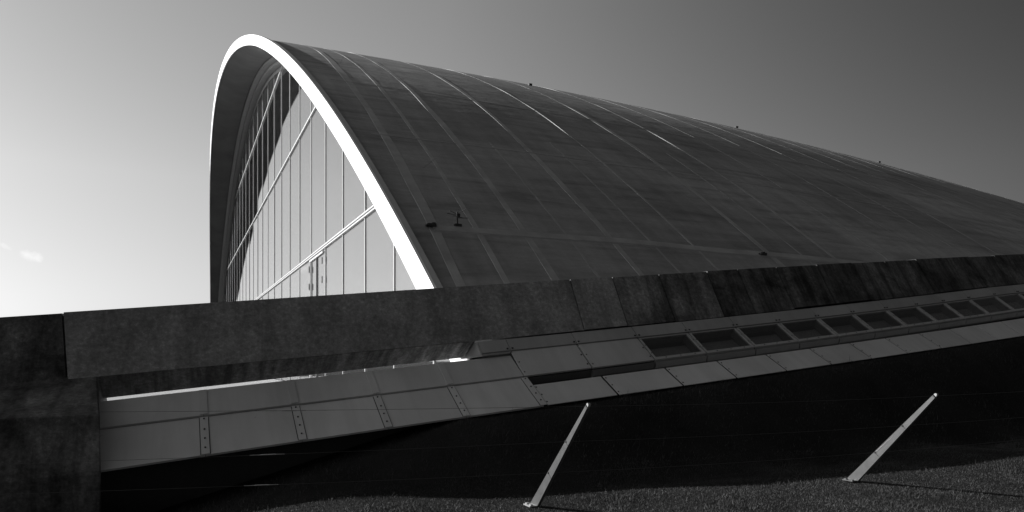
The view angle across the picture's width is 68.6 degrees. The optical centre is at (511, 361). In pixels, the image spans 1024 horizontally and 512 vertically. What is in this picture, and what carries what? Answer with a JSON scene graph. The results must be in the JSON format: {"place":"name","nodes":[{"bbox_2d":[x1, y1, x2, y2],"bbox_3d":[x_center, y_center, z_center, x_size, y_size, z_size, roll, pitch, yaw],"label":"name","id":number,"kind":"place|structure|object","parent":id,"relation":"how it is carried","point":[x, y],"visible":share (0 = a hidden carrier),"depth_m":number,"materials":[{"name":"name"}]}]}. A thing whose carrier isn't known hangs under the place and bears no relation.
{"place":"outdoors","nodes":[
{"label":"outdoors","id":0,"kind":"place"},
{"bbox_2d":[107,379,281,400],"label":"forecourt","id":1,"kind":"structure","parent":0,"point":[192,389],"depth_m":31.76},
{"bbox_2d":[0,0,1023,316],"label":"sky","id":2,"kind":"structure","parent":0,"point":[106,106],"materials":[{"name":"grey"}]},
{"bbox_2d":[155,336,1023,511],"bbox_3d":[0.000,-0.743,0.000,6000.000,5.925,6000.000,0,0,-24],"label":"ground","id":3,"kind":"structure","parent":0,"point":[794,410],"depth_m":10.84,"materials":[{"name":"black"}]},
{"bbox_2d":[0,254,1023,511],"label":"perimeter wall","id":4,"kind":"structure","parent":3,"relation":"on","point":[64,374],"depth_m":11.45,"materials":[{"name":"concrete"}]},
{"bbox_2d":[0,391,1023,506],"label":"wire fence","id":5,"kind":"object","parent":3,"relation":"on","point":[863,468],"visible":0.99,"depth_m":8.21,"materials":[{"name":"metal"}]},
{"bbox_2d":[99,284,1023,511],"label":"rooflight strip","id":6,"kind":"object","parent":3,"relation":"on","point":[235,425],"visible":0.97,"depth_m":11.55,"materials":[{"name":"grey metal"}]},
{"bbox_2d":[210,35,1023,380],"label":"exhibition hall","id":7,"kind":"structure","parent":3,"relation":"on","point":[340,173],"depth_m":27.23,"materials":[{"name":"concrete"}]},
{"bbox_2d":[308,251,323,377],"bbox_3d":[-9.220,-1.870,35.303,0.103,6.140,3.780,0,0,-24],"label":"door","id":8,"kind":"structure","parent":7,"relation":"in","point":[309,268],"depth_m":35.86,"materials":[{"name":"metal"}]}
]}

